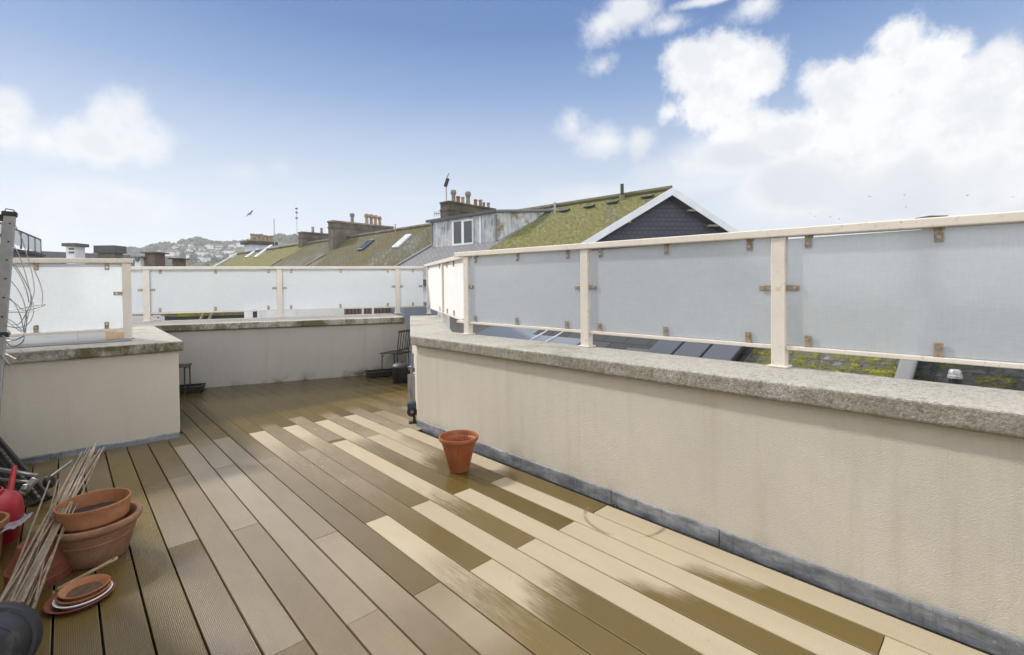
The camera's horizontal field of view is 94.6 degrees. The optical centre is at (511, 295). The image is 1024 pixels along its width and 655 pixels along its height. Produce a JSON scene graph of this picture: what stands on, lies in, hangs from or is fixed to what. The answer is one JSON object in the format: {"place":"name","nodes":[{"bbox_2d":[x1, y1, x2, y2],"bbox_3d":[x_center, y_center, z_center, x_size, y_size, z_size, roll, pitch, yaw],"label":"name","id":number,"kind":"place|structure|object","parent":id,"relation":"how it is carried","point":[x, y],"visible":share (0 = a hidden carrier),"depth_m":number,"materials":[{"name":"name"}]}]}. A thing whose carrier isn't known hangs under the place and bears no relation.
{"place":"outdoors","nodes":[
{"label":"outdoors","id":0,"kind":"place"},
{"bbox_2d":[13,248,45,263],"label":"flat roofed building","id":1,"kind":"structure","parent":0,"point":[22,254],"depth_m":29.24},
{"bbox_2d":[0,222,41,253],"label":"roof railing","id":2,"kind":"object","parent":1,"relation":"on","point":[32,243],"visible":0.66,"depth_m":28.81,"materials":[{"name":"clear glass"}]},
{"bbox_2d":[6,316,164,342],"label":"neighbour flat roof","id":3,"kind":"structure","parent":1,"relation":"attached to","point":[135,320],"depth_m":9.33,"materials":[{"name":"grey"}]},
{"bbox_2d":[164,310,243,320],"bbox_3d":[-8.498,0.456,13.431,1.974,0.800,1.931,-1,1,-21],"label":"lean to","id":4,"kind":"object","parent":3,"relation":"on","point":[197,316],"visible":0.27,"depth_m":12.79,"materials":[{"name":"stone"}]},
{"bbox_2d":[244,303,343,317],"bbox_3d":[-6.330,1.734,14.012,2.606,3.020,1.262,-1,1,-20],"label":"extension","id":5,"kind":"object","parent":3,"relation":"on","point":[259,314],"visible":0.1,"depth_m":13.45,"materials":[{"name":"white paint"}]},
{"bbox_2d":[250,311,259,317],"bbox_3d":[-7.097,0.537,13.060,0.235,0.360,0.032,-1,1,-20],"label":"window","id":6,"kind":"structure","parent":5,"relation":"in","point":[253,314],"depth_m":13.05,"materials":[{"name":"white paint"}]},
{"bbox_2d":[26,243,134,263],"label":"slate roofed building","id":7,"kind":"structure","parent":0,"point":[75,250],"depth_m":47.73,"materials":[{"name":"stone"}]},
{"bbox_2d":[19,431,260,654],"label":"roof slab","id":8,"kind":"structure","parent":0,"point":[101,634],"depth_m":2.20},
{"bbox_2d":[0,326,183,468],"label":"corner wall","id":9,"kind":"structure","parent":8,"relation":"on","point":[84,391],"depth_m":4.15,"materials":[{"name":"paint"}]},
{"bbox_2d":[7,258,133,338],"bbox_3d":[-4.891,0.057,3.992,2.655,0.812,0.100,-1,1,-40],"label":"glass balustrade","id":10,"kind":"object","parent":9,"relation":"on","point":[79,298],"visible":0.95,"depth_m":4.54,"materials":[{"name":"glass"}]},
{"bbox_2d":[106,331,112,338],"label":"timber block","id":11,"kind":"structure","parent":9,"relation":"on","point":[109,334],"depth_m":4.68,"materials":[{"name":"beige wood"}]},
{"bbox_2d":[113,331,119,338],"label":"timber block","id":12,"kind":"structure","parent":9,"relation":"on","point":[116,334],"depth_m":4.71,"materials":[{"name":"beige wood"}]},
{"bbox_2d":[120,331,123,338],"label":"timber block","id":13,"kind":"structure","parent":9,"relation":"on","point":[121,334],"depth_m":4.74,"materials":[{"name":"beige wood"}]},
{"bbox_2d":[132,313,406,387],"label":"wall","id":14,"kind":"structure","parent":8,"relation":"on","point":[228,352],"depth_m":7.26,"materials":[{"name":"paint"}]},
{"bbox_2d":[153,315,160,320],"bbox_3d":[-5.642,0.360,7.509,0.100,0.090,0.067,-1,1,-26],"label":"junction box","id":15,"kind":"object","parent":14,"relation":"on","point":[156,317],"visible":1,"depth_m":7.49,"materials":[{"name":"white plastic"}]},
{"bbox_2d":[131,266,424,321],"bbox_3d":[-4.077,-0.074,8.178,5.220,0.911,0.100,-1,1,-26],"label":"glass balustrade","id":16,"kind":"object","parent":14,"relation":"on","point":[176,289],"visible":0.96,"depth_m":8.13,"materials":[{"name":"glass"}]},
{"bbox_2d":[410,315,451,416],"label":"return wall","id":17,"kind":"structure","parent":8,"relation":"on","point":[426,324],"depth_m":5.81,"materials":[{"name":"concrete"}]},
{"bbox_2d":[424,256,463,321],"bbox_3d":[-1.102,-0.103,7.214,0.100,0.950,4.390,-1,1,-15],"label":"panelled balustrade","id":18,"kind":"object","parent":17,"relation":"on","point":[445,293],"visible":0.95,"depth_m":6.43,"materials":[{"name":"white glass"}]},
{"bbox_2d":[411,332,1023,654],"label":"parapet wall","id":19,"kind":"structure","parent":8,"relation":"on","point":[901,499],"depth_m":2.33,"materials":[{"name":"paint"}]},
{"bbox_2d":[454,211,1023,368],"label":"glass balustrade","id":20,"kind":"object","parent":19,"relation":"on","point":[941,289],"visible":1,"depth_m":2.68,"materials":[{"name":"white glass"}]},
{"bbox_2d":[99,252,189,315],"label":"stone building","id":21,"kind":"structure","parent":0,"point":[153,259],"depth_m":38.71,"materials":[{"name":"grey stone"}]},
{"bbox_2d":[165,240,298,265],"bbox_3d":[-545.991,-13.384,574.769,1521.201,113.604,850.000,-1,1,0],"label":"hill","id":22,"kind":"structure","parent":0,"point":[241,249],"depth_m":527.48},
{"bbox_2d":[165,250,175,255],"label":"hillside house","id":23,"kind":"structure","parent":22,"relation":"on","point":[172,252],"depth_m":538.54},
{"bbox_2d":[92,233,298,265],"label":"hillside wood","id":24,"kind":"object","parent":22,"relation":"on","point":[165,245],"visible":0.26,"depth_m":577.58,"materials":[{"name":"grey plant"}]},
{"bbox_2d":[198,255,206,261],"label":"hillside house","id":25,"kind":"structure","parent":22,"relation":"on","point":[203,258],"depth_m":442.59,"materials":[{"name":"white paint"}]},
{"bbox_2d":[200,250,209,255],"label":"hillside house","id":26,"kind":"structure","parent":22,"relation":"on","point":[203,252],"depth_m":467.93,"materials":[{"name":"white paint"}]},
{"bbox_2d":[205,244,213,248],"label":"hillside house","id":27,"kind":"structure","parent":22,"relation":"on","point":[209,246],"depth_m":576.05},
{"bbox_2d":[212,253,223,257],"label":"hillside house","id":28,"kind":"structure","parent":22,"relation":"on","point":[218,254],"depth_m":468.25,"materials":[{"name":"white paint"}]},
{"bbox_2d":[223,249,233,254],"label":"hillside house","id":29,"kind":"structure","parent":22,"relation":"on","point":[228,251],"depth_m":493.44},
{"bbox_2d":[235,242,243,247],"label":"hillside house","id":30,"kind":"structure","parent":22,"relation":"on","point":[238,245],"depth_m":557.51,"materials":[{"name":"white paint"}]},
{"bbox_2d":[214,226,308,269],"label":"terraced house","id":31,"kind":"structure","parent":0,"point":[261,250],"depth_m":38.55,"materials":[{"name":"stone"}]},
{"bbox_2d":[276,213,430,302],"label":"terraced house","id":32,"kind":"structure","parent":0,"point":[374,244],"depth_m":26.30,"materials":[{"name":"brown stone"}]},
{"bbox_2d":[382,301,436,363],"bbox_3d":[-3.189,1.700,13.722,0.989,3.030,2.500,-1,1,-37],"label":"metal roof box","id":33,"kind":"object","parent":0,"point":[406,313],"depth_m":12.56,"materials":[{"name":"grey metal"}]},
{"bbox_2d":[344,306,388,314],"bbox_3d":[-3.762,1.723,13.005,1.568,3.020,0.120,-1,1,-27],"label":"timber screen","id":34,"kind":"object","parent":33,"relation":"attached to","point":[366,311],"depth_m":12.87,"materials":[{"name":"white paint"}]},
{"bbox_2d":[0,375,987,654],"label":"decking","id":35,"kind":"object","parent":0,"point":[344,515],"visible":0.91,"depth_m":2.41,"materials":[{"name":"brown wood"}]},
{"bbox_2d":[0,511,9,555],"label":"flower pot","id":36,"kind":"object","parent":35,"relation":"on","point":[4,518],"visible":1,"depth_m":2.42,"materials":[{"name":"orange ceramic"}]},
{"bbox_2d":[0,208,17,412],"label":"ladder","id":37,"kind":"object","parent":35,"relation":"on","point":[8,220],"visible":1,"depth_m":3.56,"materials":[{"name":"metal"}]},
{"bbox_2d":[0,223,45,366],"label":"wire tangle","id":38,"kind":"object","parent":37,"relation":"attached to","point":[23,330],"visible":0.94,"depth_m":3.48,"materials":[{"name":"grey metal"}]},
{"bbox_2d":[0,465,24,545],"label":"watering can","id":39,"kind":"object","parent":35,"relation":"on","point":[12,502],"visible":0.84,"depth_m":2.65,"materials":[{"name":"red plastic"}]},
{"bbox_2d":[0,512,33,533],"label":"compost bag","id":40,"kind":"object","parent":35,"relation":"on","point":[9,526],"visible":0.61,"depth_m":2.58,"materials":[{"name":"plastic"}]},
{"bbox_2d":[0,601,42,654],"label":"plastic planter","id":41,"kind":"object","parent":35,"relation":"on","point":[21,628],"visible":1,"depth_m":1.75,"materials":[{"name":"grey plastic"}]},
{"bbox_2d":[3,568,71,593],"bbox_3d":[-2.301,1.321,2.299,0.238,0.132,0.238,-1,1,0],"label":"upturned pot","id":42,"kind":"object","parent":35,"relation":"on","point":[62,578],"visible":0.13,"depth_m":2.27,"materials":[{"name":"ceramic"}]},
{"bbox_2d":[3,564,70,590],"bbox_3d":[-2.299,1.299,2.293,0.234,0.132,0.234,-1,1,0],"label":"upturned pot","id":43,"kind":"object","parent":42,"relation":"on","point":[54,577],"visible":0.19,"depth_m":2.26,"materials":[{"name":"ceramic"}]},
{"bbox_2d":[4,541,69,584],"bbox_3d":[-2.304,1.277,2.298,0.230,0.132,0.230,-1,1,0],"label":"upturned pot","id":44,"kind":"object","parent":43,"relation":"on","point":[64,566],"visible":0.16,"depth_m":2.27,"materials":[{"name":"ceramic"}]},
{"bbox_2d":[3,536,67,581],"bbox_3d":[-2.303,1.255,2.292,0.226,0.132,0.226,-1,1,0],"label":"upturned pot","id":45,"kind":"object","parent":44,"relation":"on","point":[60,559],"visible":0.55,"depth_m":2.26,"materials":[{"name":"ceramic"}]},
{"bbox_2d":[0,437,82,511],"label":"folding trolley","id":46,"kind":"object","parent":35,"relation":"on","point":[29,486],"visible":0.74,"depth_m":3.19,"materials":[{"name":"silver metal"}]},
{"bbox_2d":[0,442,104,608],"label":"bamboo canes","id":47,"kind":"object","parent":35,"relation":"on","point":[12,587],"visible":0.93,"depth_m":2.20,"materials":[{"name":"beige wood"}]},
{"bbox_2d":[42,580,114,614],"bbox_3d":[-1.961,1.373,2.148,0.244,0.025,0.244,-1,1,0],"label":"plant saucer","id":48,"kind":"object","parent":35,"relation":"on","point":[48,608],"visible":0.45,"depth_m":2.08,"materials":[{"name":"ceramic"}]},
{"bbox_2d":[52,581,112,609],"bbox_3d":[-1.947,1.362,2.149,0.206,0.024,0.206,-1,1,0],"label":"plant saucer","id":49,"kind":"object","parent":48,"relation":"on","point":[55,604],"visible":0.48,"depth_m":2.08,"materials":[{"name":"white ceramic"}]},
{"bbox_2d":[55,579,110,605],"bbox_3d":[-1.949,1.350,2.153,0.191,0.025,0.191,-1,1,0],"label":"plant saucer","id":50,"kind":"object","parent":49,"relation":"on","point":[59,600],"visible":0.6,"depth_m":2.09,"materials":[{"name":"orange ceramic"}]},
{"bbox_2d":[57,574,110,601],"bbox_3d":[-1.948,1.337,2.155,0.181,0.030,0.181,-1,1,0],"label":"plant saucer","id":51,"kind":"object","parent":50,"relation":"on","point":[83,588],"visible":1,"depth_m":2.16,"materials":[{"name":"orange ceramic"}]},
{"bbox_2d":[53,557,117,595],"bbox_3d":[-2.066,1.365,2.291,0.242,0.109,0.035,-1,1,-39],"label":"hand brush","id":52,"kind":"object","parent":35,"relation":"on","point":[94,569],"visible":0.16,"depth_m":2.30,"materials":[{"name":"brown wood"}]},
{"bbox_2d":[46,501,142,570],"bbox_3d":[-2.200,1.275,2.498,0.397,0.216,0.397,-1,1,0],"label":"flower pot","id":53,"kind":"object","parent":35,"relation":"on","point":[90,549],"visible":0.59,"depth_m":2.39,"materials":[{"name":"ceramic"}]},
{"bbox_2d":[52,488,131,533],"bbox_3d":[-2.209,1.206,2.501,0.314,0.246,0.314,-1,1,0],"label":"flower pot","id":54,"kind":"object","parent":53,"relation":"in","point":[117,511],"visible":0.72,"depth_m":2.46,"materials":[{"name":"orange ceramic"}]},
{"bbox_2d":[70,501,116,512],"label":"potting soil","id":55,"kind":"structure","parent":54,"relation":"in","point":[93,507],"depth_m":2.56,"materials":[{"name":"brown soil"}]},
{"bbox_2d":[179,363,191,394],"bbox_3d":[-4.614,0.974,6.428,0.384,0.744,0.344,-1,1,-23],"label":"metal chair","id":56,"kind":"object","parent":35,"relation":"on","point":[188,365],"visible":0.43,"depth_m":6.47,"materials":[{"name":"metal"}]},
{"bbox_2d":[179,383,205,392],"bbox_3d":[-4.719,1.305,6.495,0.830,0.081,0.290,-1,1,-23],"label":"metal trough","id":57,"kind":"object","parent":35,"relation":"on","point":[197,387],"visible":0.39,"depth_m":6.52,"materials":[{"name":"metal"}]},
{"bbox_2d":[365,368,392,377],"bbox_3d":[-1.989,1.257,7.705,0.750,0.081,0.290,-1,1,-23],"label":"metal trough","id":58,"kind":"object","parent":35,"relation":"on","point":[378,373],"visible":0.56,"depth_m":7.56,"materials":[{"name":"metal"}]},
{"bbox_2d":[380,329,410,376],"bbox_3d":[-1.863,0.926,7.620,0.384,0.744,0.344,0,1,25],"label":"metal chair","id":59,"kind":"object","parent":35,"relation":"on","point":[397,352],"visible":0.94,"depth_m":7.55,"materials":[{"name":"metal"}]},
{"bbox_2d":[392,361,410,382],"bbox_3d":[-1.664,1.150,7.134,0.288,0.306,0.288,-1,1,0],"label":"lidded bin","id":60,"kind":"object","parent":35,"relation":"on","point":[401,371],"visible":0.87,"depth_m":7.02,"materials":[{"name":"black metal"}]},
{"bbox_2d":[407,353,416,423],"bbox_3d":[-1.049,0.973,4.949,0.108,0.721,0.170,-1,1,-14],"label":"folded scooter","id":61,"kind":"object","parent":35,"relation":"on","point":[411,409],"visible":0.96,"depth_m":4.91,"materials":[{"name":"metal"}]},
{"bbox_2d":[439,430,478,472],"bbox_3d":[-0.408,1.212,3.638,0.305,0.267,0.305,-1,1,0],"label":"flower pot","id":62,"kind":"object","parent":35,"relation":"on","point":[458,446],"visible":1,"depth_m":3.56,"materials":[{"name":"ceramic"}]},
{"bbox_2d":[0,0,1023,252],"label":"sky","id":63,"kind":"structure","parent":0,"point":[138,123],"materials":[{"name":"blue"}]},
{"bbox_2d":[915,215,947,229],"bbox_3d":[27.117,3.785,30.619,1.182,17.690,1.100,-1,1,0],"label":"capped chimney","id":64,"kind":"object","parent":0,"point":[932,216],"visible":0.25,"depth_m":29.93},
{"label":"ground","id":65,"kind":"structure","parent":0,"visible":0},
{"bbox_2d":[262,208,355,281],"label":"terraced house","id":66,"kind":"structure","parent":65,"relation":"on","point":[315,247],"depth_m":32.09,"materials":[{"name":"brown stone"}]},
{"bbox_2d":[389,173,559,327],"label":"terraced house","id":67,"kind":"structure","parent":65,"relation":"on","point":[461,226],"depth_m":20.07,"materials":[{"name":"grey stone"}]},
{"bbox_2d":[452,219,473,245],"bbox_3d":[-2.122,-2.681,20.256,1.310,1.060,0.058,0,1,42],"label":"window","id":68,"kind":"structure","parent":67,"relation":"in","point":[462,230],"depth_m":20.21,"materials":[{"name":"white glass"}]},
{"bbox_2d":[450,184,739,333],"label":"gabled house","id":69,"kind":"structure","parent":65,"relation":"on","point":[665,211],"depth_m":16.26,"materials":[{"name":"stone"}]},
{"bbox_2d":[534,327,1023,390],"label":"house","id":70,"kind":"structure","parent":65,"relation":"on","point":[996,377],"depth_m":3.76,"materials":[{"name":"stone"}]},
{"bbox_2d":[408,323,580,397],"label":"sheet roof","id":71,"kind":"structure","parent":70,"relation":"on","point":[513,332],"depth_m":6.21,"materials":[{"name":"white paint"}]},
{"bbox_2d":[947,369,962,384],"bbox_3d":[2.935,0.647,3.133,0.078,0.314,0.078,-1,1,0],"label":"flue pipe","id":72,"kind":"object","parent":70,"relation":"on","point":[954,376],"visible":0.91,"depth_m":3.11,"materials":[{"name":"white metal"}]}
]}

